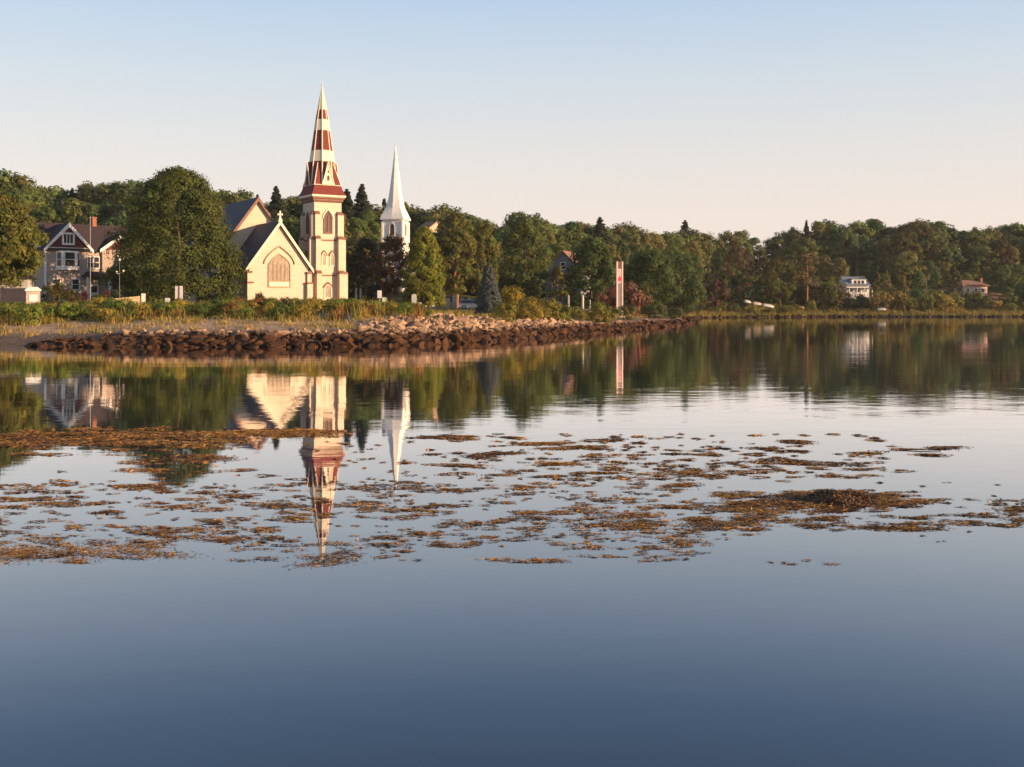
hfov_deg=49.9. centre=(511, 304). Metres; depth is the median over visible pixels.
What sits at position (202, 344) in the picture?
boulder
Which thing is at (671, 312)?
shrub
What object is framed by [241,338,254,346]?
boulder
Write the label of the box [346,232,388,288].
deciduous tree
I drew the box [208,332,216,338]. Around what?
boulder
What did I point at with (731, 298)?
deciduous tree
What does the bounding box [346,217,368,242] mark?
deciduous tree
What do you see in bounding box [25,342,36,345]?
boulder
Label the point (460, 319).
boulder
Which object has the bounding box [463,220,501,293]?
deciduous tree
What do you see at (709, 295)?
deciduous tree
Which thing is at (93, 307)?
shrub
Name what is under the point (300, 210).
deciduous tree
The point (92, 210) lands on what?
deciduous tree
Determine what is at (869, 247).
deciduous tree
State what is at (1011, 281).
deciduous tree
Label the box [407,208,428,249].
deciduous tree
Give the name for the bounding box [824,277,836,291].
deciduous tree
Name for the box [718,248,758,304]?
deciduous tree
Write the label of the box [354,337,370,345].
boulder
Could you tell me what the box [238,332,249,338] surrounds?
boulder
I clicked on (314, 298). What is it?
shrub
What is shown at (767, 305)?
dinghy
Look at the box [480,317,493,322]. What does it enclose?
boulder
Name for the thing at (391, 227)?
window
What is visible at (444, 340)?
boulder
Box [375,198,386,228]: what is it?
spruce tree
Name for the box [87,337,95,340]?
boulder
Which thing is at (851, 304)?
shrub
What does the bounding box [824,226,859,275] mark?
deciduous tree
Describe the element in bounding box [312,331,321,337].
boulder
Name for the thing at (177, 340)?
boulder
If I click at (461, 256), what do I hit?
deciduous tree
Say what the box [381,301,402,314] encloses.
shrub
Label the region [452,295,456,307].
gravestone
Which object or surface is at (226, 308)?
shrub
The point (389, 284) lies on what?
deciduous tree
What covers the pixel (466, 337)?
boulder
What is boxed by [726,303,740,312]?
shrub
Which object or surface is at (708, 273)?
spruce tree
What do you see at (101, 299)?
shrub
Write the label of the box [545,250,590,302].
house
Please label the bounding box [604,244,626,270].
deciduous tree
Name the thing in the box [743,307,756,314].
shrub
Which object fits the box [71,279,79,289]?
window
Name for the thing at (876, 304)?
poplar tree
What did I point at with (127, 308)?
shrub
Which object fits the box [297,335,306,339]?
boulder
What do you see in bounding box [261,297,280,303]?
shrub
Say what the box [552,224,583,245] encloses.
deciduous tree
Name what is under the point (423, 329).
boulder
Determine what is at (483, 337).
boulder
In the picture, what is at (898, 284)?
deciduous tree
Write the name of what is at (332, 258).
window
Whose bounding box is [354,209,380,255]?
deciduous tree
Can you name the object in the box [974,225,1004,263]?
deciduous tree
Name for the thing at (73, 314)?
shrub
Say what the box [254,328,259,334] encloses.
boulder
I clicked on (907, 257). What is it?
deciduous tree
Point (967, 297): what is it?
shrub
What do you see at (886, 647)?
water
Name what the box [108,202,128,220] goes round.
deciduous tree
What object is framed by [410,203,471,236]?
deciduous tree
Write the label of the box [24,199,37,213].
deciduous tree
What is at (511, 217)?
deciduous tree
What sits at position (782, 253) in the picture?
deciduous tree
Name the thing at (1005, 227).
deciduous tree
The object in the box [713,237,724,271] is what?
deciduous tree
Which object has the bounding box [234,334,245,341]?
boulder
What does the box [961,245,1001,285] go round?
deciduous tree
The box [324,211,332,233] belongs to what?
window
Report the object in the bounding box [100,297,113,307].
shrub
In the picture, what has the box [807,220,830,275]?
deciduous tree
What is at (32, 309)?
shrub
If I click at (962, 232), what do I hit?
deciduous tree
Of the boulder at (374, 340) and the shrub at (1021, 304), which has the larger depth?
the shrub at (1021, 304)
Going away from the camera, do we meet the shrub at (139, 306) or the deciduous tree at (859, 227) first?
the shrub at (139, 306)
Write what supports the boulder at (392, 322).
on the ground at (13, 340)
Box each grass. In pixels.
[0,296,426,325]
[0,306,449,338]
[384,308,647,319]
[682,299,1023,317]
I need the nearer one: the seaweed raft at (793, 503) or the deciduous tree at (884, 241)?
the seaweed raft at (793, 503)
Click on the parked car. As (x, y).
(463, 304)
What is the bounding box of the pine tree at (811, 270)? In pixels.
[794,252,818,307]
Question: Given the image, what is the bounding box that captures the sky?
[0,0,1023,266]
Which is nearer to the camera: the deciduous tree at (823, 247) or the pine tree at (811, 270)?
the pine tree at (811, 270)
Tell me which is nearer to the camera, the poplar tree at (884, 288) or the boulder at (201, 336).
the boulder at (201, 336)
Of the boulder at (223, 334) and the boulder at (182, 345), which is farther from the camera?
the boulder at (223, 334)
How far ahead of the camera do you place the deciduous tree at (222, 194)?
247.85 m
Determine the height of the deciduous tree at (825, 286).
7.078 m
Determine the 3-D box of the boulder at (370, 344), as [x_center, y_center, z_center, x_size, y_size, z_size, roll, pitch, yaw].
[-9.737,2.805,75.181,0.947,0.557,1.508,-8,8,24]
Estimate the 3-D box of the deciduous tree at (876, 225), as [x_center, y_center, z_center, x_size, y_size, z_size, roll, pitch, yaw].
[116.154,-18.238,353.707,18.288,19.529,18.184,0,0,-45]
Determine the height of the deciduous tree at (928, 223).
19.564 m
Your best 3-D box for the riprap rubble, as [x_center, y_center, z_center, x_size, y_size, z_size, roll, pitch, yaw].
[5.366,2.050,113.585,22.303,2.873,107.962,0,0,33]
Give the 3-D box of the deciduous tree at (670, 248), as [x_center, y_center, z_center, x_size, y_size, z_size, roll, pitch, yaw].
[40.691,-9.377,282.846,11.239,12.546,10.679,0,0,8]
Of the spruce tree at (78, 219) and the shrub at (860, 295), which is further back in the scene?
the shrub at (860, 295)
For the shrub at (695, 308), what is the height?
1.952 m
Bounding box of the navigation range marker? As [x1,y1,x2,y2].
[616,261,624,316]
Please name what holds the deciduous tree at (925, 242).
on the ground at (13, 340)
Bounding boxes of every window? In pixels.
[52,278,60,288]
[56,251,79,269]
[62,232,74,244]
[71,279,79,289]
[87,256,93,268]
[93,256,99,268]
[268,253,290,287]
[306,211,309,233]
[321,252,326,265]
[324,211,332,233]
[324,284,331,298]
[329,252,334,265]
[389,223,394,235]
[404,223,406,236]
[560,262,565,269]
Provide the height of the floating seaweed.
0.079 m
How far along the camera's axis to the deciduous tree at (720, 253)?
308.93 m
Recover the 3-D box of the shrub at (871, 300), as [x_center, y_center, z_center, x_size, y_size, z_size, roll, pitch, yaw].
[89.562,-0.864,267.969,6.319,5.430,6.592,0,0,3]
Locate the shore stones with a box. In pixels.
[682,314,1023,322]
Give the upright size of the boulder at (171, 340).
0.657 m
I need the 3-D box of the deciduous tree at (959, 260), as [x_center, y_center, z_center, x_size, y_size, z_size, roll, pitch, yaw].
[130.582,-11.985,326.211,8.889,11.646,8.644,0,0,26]
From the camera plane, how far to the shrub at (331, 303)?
88.24 m
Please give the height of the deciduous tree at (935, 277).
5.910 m
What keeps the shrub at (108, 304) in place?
on the ground at (13, 340)
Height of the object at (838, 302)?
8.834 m
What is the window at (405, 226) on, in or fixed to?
in the church at (395, 218)
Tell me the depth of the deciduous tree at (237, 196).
246.10 m
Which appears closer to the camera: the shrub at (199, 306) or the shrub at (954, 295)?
the shrub at (199, 306)
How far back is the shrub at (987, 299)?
267.14 m
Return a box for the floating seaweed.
[0,432,1012,569]
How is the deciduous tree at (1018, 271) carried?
on the ground at (13, 340)
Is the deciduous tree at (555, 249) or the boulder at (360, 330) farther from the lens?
the deciduous tree at (555, 249)
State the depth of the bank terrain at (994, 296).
286.64 m
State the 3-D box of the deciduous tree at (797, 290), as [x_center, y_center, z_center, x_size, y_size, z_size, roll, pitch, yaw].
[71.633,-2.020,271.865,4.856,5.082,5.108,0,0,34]
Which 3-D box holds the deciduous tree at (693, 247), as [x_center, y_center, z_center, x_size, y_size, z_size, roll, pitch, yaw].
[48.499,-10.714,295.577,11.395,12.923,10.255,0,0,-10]
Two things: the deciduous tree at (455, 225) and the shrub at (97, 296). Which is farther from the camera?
the deciduous tree at (455, 225)
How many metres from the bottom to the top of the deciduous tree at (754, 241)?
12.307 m
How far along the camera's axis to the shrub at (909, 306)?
265.19 m
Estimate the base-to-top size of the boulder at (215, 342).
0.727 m
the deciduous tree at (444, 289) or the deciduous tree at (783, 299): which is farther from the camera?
the deciduous tree at (783, 299)
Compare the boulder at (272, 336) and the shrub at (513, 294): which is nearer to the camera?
the boulder at (272, 336)
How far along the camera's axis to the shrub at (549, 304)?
111.33 m
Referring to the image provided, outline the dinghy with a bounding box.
[761,303,773,307]
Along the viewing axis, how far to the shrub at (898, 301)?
267.81 m
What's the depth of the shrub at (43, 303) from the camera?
90.98 m
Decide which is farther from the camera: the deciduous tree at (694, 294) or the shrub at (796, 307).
the shrub at (796, 307)
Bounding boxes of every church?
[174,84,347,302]
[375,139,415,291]
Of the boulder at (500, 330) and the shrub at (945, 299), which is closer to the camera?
the boulder at (500, 330)
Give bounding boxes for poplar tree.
[871,272,882,311]
[880,271,890,312]
[899,272,908,312]
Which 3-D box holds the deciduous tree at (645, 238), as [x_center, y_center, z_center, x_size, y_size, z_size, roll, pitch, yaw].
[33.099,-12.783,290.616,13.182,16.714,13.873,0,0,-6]
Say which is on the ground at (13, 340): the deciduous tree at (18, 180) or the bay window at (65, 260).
the deciduous tree at (18, 180)
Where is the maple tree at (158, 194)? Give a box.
[98,165,250,302]
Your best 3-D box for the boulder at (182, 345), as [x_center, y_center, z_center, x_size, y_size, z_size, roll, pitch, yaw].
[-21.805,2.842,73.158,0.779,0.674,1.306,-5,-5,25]
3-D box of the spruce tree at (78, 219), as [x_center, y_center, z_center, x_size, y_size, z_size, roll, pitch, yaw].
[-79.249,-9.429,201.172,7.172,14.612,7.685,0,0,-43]
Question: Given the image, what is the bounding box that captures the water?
[0,317,1023,766]
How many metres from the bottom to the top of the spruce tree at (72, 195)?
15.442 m
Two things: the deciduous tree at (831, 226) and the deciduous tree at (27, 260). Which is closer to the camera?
the deciduous tree at (27, 260)
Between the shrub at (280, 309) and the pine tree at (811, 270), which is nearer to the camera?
the shrub at (280, 309)
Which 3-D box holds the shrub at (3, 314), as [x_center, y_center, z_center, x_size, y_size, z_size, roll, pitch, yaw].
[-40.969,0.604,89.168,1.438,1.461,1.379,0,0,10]
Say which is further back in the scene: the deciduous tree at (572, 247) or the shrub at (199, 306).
the deciduous tree at (572, 247)
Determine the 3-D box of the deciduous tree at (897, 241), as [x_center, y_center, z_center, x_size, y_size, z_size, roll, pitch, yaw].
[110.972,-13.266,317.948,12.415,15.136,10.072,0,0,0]
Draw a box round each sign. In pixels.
[175,286,182,298]
[377,290,381,300]
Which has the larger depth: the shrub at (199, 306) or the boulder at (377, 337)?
the shrub at (199, 306)
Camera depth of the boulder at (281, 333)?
75.06 m
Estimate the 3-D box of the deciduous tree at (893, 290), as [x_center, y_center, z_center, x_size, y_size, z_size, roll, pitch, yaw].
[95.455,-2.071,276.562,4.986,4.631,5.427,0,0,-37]
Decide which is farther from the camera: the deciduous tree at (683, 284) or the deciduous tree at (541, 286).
the deciduous tree at (683, 284)
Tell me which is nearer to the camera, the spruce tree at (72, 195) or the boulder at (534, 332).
the boulder at (534, 332)
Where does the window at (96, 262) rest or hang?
in the house at (66, 249)
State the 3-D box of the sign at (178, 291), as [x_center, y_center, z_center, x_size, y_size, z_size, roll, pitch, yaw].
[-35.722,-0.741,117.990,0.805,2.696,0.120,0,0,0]
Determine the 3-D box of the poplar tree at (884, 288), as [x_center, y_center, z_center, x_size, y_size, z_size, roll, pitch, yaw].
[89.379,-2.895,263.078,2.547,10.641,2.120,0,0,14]
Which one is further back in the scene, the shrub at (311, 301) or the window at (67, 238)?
the window at (67, 238)
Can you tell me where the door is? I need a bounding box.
[89,284,98,298]
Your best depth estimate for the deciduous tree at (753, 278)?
302.22 m
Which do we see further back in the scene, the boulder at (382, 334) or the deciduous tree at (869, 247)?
the deciduous tree at (869, 247)
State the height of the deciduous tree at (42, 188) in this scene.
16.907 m
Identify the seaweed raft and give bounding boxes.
[0,426,368,473]
[660,489,1023,542]
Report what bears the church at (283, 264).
on the ground at (13, 340)
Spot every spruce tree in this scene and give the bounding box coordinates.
[68,188,75,206]
[74,214,82,223]
[267,186,289,218]
[341,189,359,235]
[351,184,379,242]
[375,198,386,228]
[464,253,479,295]
[592,217,611,291]
[678,220,697,268]
[704,259,709,278]
[801,220,811,261]
[850,260,859,276]
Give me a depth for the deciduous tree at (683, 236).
314.62 m
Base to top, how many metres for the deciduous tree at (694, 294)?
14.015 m
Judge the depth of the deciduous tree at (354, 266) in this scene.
190.59 m
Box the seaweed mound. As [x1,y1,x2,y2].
[802,488,872,506]
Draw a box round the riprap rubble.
[29,313,693,346]
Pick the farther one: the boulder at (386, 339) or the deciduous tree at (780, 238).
the deciduous tree at (780, 238)
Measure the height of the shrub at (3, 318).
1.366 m
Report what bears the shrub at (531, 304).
on the ground at (13, 340)
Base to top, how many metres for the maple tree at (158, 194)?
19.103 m
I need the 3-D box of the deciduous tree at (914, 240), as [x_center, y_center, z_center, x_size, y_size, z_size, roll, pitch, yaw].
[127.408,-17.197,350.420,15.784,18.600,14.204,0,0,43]
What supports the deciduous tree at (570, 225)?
on the ground at (13, 340)
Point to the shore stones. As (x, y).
(692, 318)
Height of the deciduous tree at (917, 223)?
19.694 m
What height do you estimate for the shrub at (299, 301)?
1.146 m
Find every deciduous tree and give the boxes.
[0,168,40,212]
[0,184,36,220]
[0,189,50,301]
[2,172,38,201]
[17,184,47,210]
[22,185,62,205]
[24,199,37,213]
[32,204,71,222]
[37,185,69,210]
[46,197,96,223]
[63,181,94,200]
[76,182,128,218]
[77,180,101,203]
[80,203,106,224]
[88,204,116,224]
[93,180,133,205]
[97,211,159,284]
[101,179,148,209]
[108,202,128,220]
[117,192,181,265]
[121,177,154,203]
[156,200,198,258]
[215,189,240,203]
[220,193,244,203]
[234,188,253,200]
[264,202,292,217]
[274,215,299,244]
[280,196,298,218]
[287,195,301,218]
[289,218,299,243]
[291,203,302,219]
[344,216,356,270]
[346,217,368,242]
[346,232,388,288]
[347,236,387,301]
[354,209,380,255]
[362,233,407,301]
[366,203,384,234]
[400,225,446,307]
[404,202,412,211]
[405,204,423,234]
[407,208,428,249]
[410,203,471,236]
[414,253,462,291]
[425,223,455,294]
[434,210,476,307]
[443,205,476,228]
[445,252,476,294]
[462,212,491,283]
[462,234,503,288]
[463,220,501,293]
[478,218,499,241]
[478,274,506,294]
[488,221,498,233]
[492,226,509,239]
[496,234,529,287]
[497,211,553,300]
[497,255,521,291]
[501,274,524,301]
[502,212,529,230]
[506,212,570,246]
[507,227,554,257]
[517,264,539,297]
[518,247,539,294]
[531,274,546,299]
[540,241,571,263]
[545,222,559,244]
[547,265,568,311]
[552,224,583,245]
[558,221,589,247]
[562,236,615,311]
[570,241,580,250]
[572,221,592,244]
[581,235,605,287]
[582,225,622,252]
[594,278,610,290]
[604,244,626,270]
[606,223,636,249]
[610,239,641,275]
[614,221,644,263]
[623,243,682,310]
[627,225,658,252]
[648,231,668,253]
[653,250,708,316]
[657,231,685,250]
[660,244,688,258]
[670,268,698,294]
[673,230,705,275]
[677,241,710,277]
[685,228,715,271]
[700,234,721,274]
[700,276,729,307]
[703,277,714,296]
[709,246,735,279]
[712,272,726,283]
[712,279,726,298]
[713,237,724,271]
[713,290,720,299]
[717,230,746,269]
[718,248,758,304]
[725,267,740,290]
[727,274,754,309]
[727,289,747,301]
[728,230,752,270]
[733,257,746,271]
[741,268,759,286]
[742,237,766,274]
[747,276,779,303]
[748,249,774,300]
[759,255,800,305]
[763,238,781,256]
[765,278,787,301]
[767,230,792,264]
[772,245,799,276]
[775,226,803,257]
[777,266,790,285]
[784,236,821,279]
[785,283,795,303]
[791,260,816,284]
[793,287,810,305]
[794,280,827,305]
[799,274,819,295]
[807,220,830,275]
[808,242,836,274]
[810,219,854,251]
[811,255,839,282]
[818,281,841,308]
[820,284,834,309]
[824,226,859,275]
[824,243,846,277]
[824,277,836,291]
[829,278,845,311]
[831,257,849,280]
[837,220,882,275]
[839,245,865,276]
[849,240,883,279]
[858,259,882,284]
[860,218,890,276]
[869,273,893,293]
[871,236,892,272]
[874,226,892,258]
[876,233,913,271]
[880,258,906,287]
[884,225,924,243]
[884,288,897,304]
[885,238,924,281]
[887,217,943,280]
[890,251,930,288]
[896,277,908,292]
[899,219,955,261]
[902,223,926,278]
[910,290,923,305]
[911,272,927,294]
[914,240,935,260]
[919,260,940,287]
[924,235,955,283]
[929,272,943,290]
[932,221,962,260]
[938,262,954,284]
[940,245,967,281]
[940,265,963,305]
[948,230,981,277]
[956,227,999,268]
[959,250,983,279]
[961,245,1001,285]
[961,272,973,279]
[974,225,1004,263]
[975,268,1001,289]
[979,239,1016,284]
[982,239,1018,287]
[993,224,1023,246]
[993,264,1013,288]
[997,222,1023,265]
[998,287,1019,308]
[1000,247,1023,283]
[1002,275,1021,295]
[1008,281,1023,303]
[1009,242,1023,276]
[1011,264,1023,284]
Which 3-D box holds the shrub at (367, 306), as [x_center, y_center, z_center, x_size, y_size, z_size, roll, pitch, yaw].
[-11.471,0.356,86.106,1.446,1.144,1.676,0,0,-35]
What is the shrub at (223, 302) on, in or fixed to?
on the ground at (13, 340)
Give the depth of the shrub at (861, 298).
268.54 m
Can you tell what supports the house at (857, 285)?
on the ground at (13, 340)
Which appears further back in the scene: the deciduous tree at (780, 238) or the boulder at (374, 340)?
the deciduous tree at (780, 238)
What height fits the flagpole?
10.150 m
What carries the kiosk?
on the ground at (13, 340)
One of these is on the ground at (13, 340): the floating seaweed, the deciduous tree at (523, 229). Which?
the deciduous tree at (523, 229)
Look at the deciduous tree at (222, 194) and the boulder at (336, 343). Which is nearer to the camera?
the boulder at (336, 343)
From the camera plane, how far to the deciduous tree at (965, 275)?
300.95 m
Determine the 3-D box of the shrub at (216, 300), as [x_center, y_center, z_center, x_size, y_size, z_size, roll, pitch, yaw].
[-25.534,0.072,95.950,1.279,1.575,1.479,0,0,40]
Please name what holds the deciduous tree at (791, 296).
on the ground at (13, 340)
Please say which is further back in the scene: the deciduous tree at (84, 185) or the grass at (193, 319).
the deciduous tree at (84, 185)
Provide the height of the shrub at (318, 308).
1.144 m
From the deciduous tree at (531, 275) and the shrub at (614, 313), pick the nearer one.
the shrub at (614, 313)
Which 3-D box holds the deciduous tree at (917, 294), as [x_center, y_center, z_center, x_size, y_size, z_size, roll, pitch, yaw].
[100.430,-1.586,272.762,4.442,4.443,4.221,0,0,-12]
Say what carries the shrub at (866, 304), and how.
on the ground at (13, 340)
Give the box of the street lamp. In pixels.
[116,259,123,297]
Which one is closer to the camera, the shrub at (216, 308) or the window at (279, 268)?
the shrub at (216, 308)
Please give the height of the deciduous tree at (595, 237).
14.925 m
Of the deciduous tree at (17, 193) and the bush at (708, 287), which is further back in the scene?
the bush at (708, 287)
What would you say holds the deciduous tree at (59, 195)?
on the ground at (13, 340)
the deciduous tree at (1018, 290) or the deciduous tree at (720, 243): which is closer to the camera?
the deciduous tree at (1018, 290)
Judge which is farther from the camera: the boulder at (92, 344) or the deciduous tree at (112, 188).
the deciduous tree at (112, 188)
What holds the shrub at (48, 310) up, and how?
on the ground at (13, 340)
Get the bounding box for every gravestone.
[359,289,361,299]
[412,294,415,302]
[446,298,449,308]
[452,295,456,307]
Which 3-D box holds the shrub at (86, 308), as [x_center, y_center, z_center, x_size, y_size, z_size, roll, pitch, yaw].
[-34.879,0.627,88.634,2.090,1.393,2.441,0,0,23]
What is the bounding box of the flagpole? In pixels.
[89,217,90,299]
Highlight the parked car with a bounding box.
[458,300,483,308]
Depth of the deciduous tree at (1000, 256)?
325.76 m
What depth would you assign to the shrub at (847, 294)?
269.24 m
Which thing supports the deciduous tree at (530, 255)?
on the ground at (13, 340)
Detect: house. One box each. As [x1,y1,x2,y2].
[0,270,37,302]
[21,217,136,300]
[418,221,443,296]
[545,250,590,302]
[836,276,872,298]
[951,278,990,295]
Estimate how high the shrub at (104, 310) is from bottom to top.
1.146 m
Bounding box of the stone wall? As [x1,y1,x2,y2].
[113,293,145,304]
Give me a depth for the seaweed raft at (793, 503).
14.89 m
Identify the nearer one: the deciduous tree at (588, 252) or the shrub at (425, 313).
the shrub at (425, 313)
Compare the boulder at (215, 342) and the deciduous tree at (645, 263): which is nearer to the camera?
the boulder at (215, 342)
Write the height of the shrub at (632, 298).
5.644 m
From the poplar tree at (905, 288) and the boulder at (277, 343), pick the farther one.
the poplar tree at (905, 288)
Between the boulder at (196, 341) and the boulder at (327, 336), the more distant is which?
the boulder at (327, 336)
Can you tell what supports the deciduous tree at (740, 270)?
on the ground at (13, 340)
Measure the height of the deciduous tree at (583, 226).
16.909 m
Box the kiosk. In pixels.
[25,287,40,304]
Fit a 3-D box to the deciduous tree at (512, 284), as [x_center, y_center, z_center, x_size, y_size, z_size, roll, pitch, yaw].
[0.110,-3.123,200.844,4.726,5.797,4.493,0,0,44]
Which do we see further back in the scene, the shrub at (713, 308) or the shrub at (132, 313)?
the shrub at (713, 308)
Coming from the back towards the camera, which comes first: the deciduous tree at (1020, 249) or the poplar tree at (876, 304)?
the deciduous tree at (1020, 249)
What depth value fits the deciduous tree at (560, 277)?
149.66 m
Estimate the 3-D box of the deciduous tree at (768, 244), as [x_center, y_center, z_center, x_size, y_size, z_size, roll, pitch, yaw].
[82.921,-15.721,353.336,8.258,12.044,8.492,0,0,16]
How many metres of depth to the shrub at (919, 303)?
267.04 m
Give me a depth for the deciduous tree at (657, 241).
296.12 m
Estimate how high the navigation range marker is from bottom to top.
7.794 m
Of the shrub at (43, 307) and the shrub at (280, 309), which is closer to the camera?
the shrub at (280, 309)
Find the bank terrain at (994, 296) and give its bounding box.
[986,293,1004,305]
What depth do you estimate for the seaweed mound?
15.52 m
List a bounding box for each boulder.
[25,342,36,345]
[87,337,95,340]
[88,342,101,346]
[118,337,125,344]
[142,332,154,339]
[164,337,174,343]
[165,340,173,346]
[174,338,181,342]
[175,343,188,346]
[186,334,207,342]
[188,338,204,345]
[191,328,206,333]
[200,342,208,346]
[203,337,213,343]
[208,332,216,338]
[209,340,219,346]
[214,330,225,338]
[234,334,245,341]
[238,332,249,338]
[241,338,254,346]
[253,340,263,344]
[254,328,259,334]
[261,331,279,340]
[267,340,286,346]
[278,330,288,336]
[290,340,305,346]
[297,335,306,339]
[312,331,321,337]
[319,334,329,339]
[327,340,333,346]
[332,340,346,346]
[346,342,357,346]
[351,328,367,332]
[351,335,363,341]
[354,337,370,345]
[365,342,375,345]
[370,338,378,343]
[372,334,382,340]
[377,332,388,336]
[379,337,389,342]
[385,320,394,326]
[387,332,397,340]
[391,339,401,345]
[394,319,402,325]
[397,336,407,345]
[405,321,422,326]
[409,336,419,342]
[412,341,424,345]
[414,326,426,333]
[421,339,430,344]
[432,338,440,343]
[435,319,443,324]
[441,336,448,343]
[447,333,461,343]
[456,317,468,322]
[461,333,470,342]
[462,323,472,327]
[469,325,475,332]
[475,336,490,339]
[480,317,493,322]
[493,328,504,334]
[496,336,507,340]
[509,327,519,331]
[528,330,536,335]
[536,330,546,335]
[564,324,574,327]
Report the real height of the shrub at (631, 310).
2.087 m
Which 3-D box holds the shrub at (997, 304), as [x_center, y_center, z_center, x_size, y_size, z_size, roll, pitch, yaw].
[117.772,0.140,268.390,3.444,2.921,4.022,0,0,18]
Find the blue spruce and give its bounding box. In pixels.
[471,262,501,316]
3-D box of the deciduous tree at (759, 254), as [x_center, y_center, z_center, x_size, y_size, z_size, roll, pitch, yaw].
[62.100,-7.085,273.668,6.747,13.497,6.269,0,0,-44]
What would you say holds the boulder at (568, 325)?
on the ground at (13, 340)
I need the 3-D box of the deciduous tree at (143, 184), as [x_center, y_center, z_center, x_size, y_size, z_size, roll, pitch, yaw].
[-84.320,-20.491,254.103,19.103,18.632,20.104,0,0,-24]
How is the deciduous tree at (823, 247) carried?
on the ground at (13, 340)
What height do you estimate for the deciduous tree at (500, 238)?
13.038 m
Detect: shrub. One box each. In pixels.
[0,304,12,318]
[0,306,5,319]
[2,301,29,307]
[3,304,18,320]
[11,304,44,325]
[24,301,46,311]
[38,306,65,319]
[40,303,57,318]
[41,280,74,305]
[55,300,71,320]
[59,291,82,302]
[63,305,87,319]
[66,304,92,319]
[80,302,103,307]
[82,291,87,300]
[82,304,101,317]
[87,297,106,303]
[87,307,113,320]
[91,294,107,300]
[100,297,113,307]
[104,298,124,313]
[109,301,130,312]
[114,303,132,313]
[119,297,133,304]
[120,309,137,321]
[130,302,150,318]
[136,301,159,316]
[136,302,155,315]
[140,303,165,315]
[156,302,177,317]
[169,297,186,311]
[186,301,207,318]
[205,303,224,315]
[212,297,222,305]
[218,298,240,315]
[220,301,244,314]
[234,297,243,303]
[238,306,254,318]
[239,301,262,312]
[247,297,268,311]
[255,292,264,298]
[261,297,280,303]
[261,301,279,317]
[264,306,286,319]
[274,300,297,316]
[282,298,302,307]
[291,304,315,317]
[303,298,321,309]
[307,297,323,309]
[307,298,327,310]
[321,299,351,311]
[331,299,344,311]
[344,299,353,310]
[346,299,363,311]
[357,302,376,312]
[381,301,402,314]
[394,303,414,314]
[411,305,431,316]
[489,301,518,322]
[499,285,524,316]
[512,296,544,320]
[526,297,561,319]
[549,302,573,321]
[565,306,587,320]
[581,301,610,321]
[595,280,652,315]
[600,306,623,321]
[613,305,638,319]
[633,280,653,314]
[638,304,667,318]
[663,307,686,318]
[683,306,699,312]
[693,304,709,312]
[708,304,724,312]
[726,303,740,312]
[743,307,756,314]
[763,308,775,313]
[778,305,795,313]
[789,304,802,311]
[804,300,816,311]
[835,298,863,310]
[836,291,854,308]
[850,294,868,307]
[853,296,871,308]
[865,301,874,310]
[866,290,893,309]
[886,290,912,310]
[901,297,917,311]
[911,297,925,310]
[921,294,935,310]
[927,289,943,309]
[934,302,946,311]
[935,293,957,311]
[945,291,964,309]
[958,290,976,307]
[969,290,985,308]
[979,296,994,309]
[990,300,1001,310]
[1002,303,1016,311]
[1011,302,1023,310]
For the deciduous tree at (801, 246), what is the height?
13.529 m
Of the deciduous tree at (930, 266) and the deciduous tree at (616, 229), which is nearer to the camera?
the deciduous tree at (616, 229)
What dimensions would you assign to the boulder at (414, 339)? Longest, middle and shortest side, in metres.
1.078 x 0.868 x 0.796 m
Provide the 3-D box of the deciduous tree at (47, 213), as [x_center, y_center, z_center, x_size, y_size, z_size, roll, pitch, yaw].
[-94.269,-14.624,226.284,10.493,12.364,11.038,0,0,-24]
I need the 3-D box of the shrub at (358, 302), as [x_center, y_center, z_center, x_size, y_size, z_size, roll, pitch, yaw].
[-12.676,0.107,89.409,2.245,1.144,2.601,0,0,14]
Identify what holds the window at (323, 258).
in the church at (283, 264)
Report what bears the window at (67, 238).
in the house at (66, 249)
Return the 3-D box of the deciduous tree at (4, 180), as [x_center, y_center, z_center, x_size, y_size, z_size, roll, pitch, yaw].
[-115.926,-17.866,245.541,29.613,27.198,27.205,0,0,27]
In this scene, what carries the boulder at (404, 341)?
on the ground at (13, 340)
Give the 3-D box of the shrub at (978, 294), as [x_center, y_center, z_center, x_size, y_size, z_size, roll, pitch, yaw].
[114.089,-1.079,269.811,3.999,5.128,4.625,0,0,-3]
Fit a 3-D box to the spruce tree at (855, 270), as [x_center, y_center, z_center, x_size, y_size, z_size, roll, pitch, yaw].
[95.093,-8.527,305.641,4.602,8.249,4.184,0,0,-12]
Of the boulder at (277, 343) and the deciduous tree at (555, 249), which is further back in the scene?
the deciduous tree at (555, 249)
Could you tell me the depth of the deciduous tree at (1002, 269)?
301.22 m
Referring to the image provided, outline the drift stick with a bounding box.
[902,449,940,450]
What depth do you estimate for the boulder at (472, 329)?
85.11 m
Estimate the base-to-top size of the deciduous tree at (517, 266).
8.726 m
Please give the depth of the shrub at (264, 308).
87.67 m
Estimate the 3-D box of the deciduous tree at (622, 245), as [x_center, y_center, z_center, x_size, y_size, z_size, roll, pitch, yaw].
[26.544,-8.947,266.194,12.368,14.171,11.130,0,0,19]
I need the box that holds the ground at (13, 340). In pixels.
[0,262,1023,346]
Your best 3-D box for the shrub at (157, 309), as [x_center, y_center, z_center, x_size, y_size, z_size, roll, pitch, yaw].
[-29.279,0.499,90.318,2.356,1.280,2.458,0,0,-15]
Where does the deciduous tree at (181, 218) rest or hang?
on the ground at (13, 340)
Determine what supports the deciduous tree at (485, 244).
on the ground at (13, 340)
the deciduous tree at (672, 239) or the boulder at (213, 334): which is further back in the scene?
the deciduous tree at (672, 239)

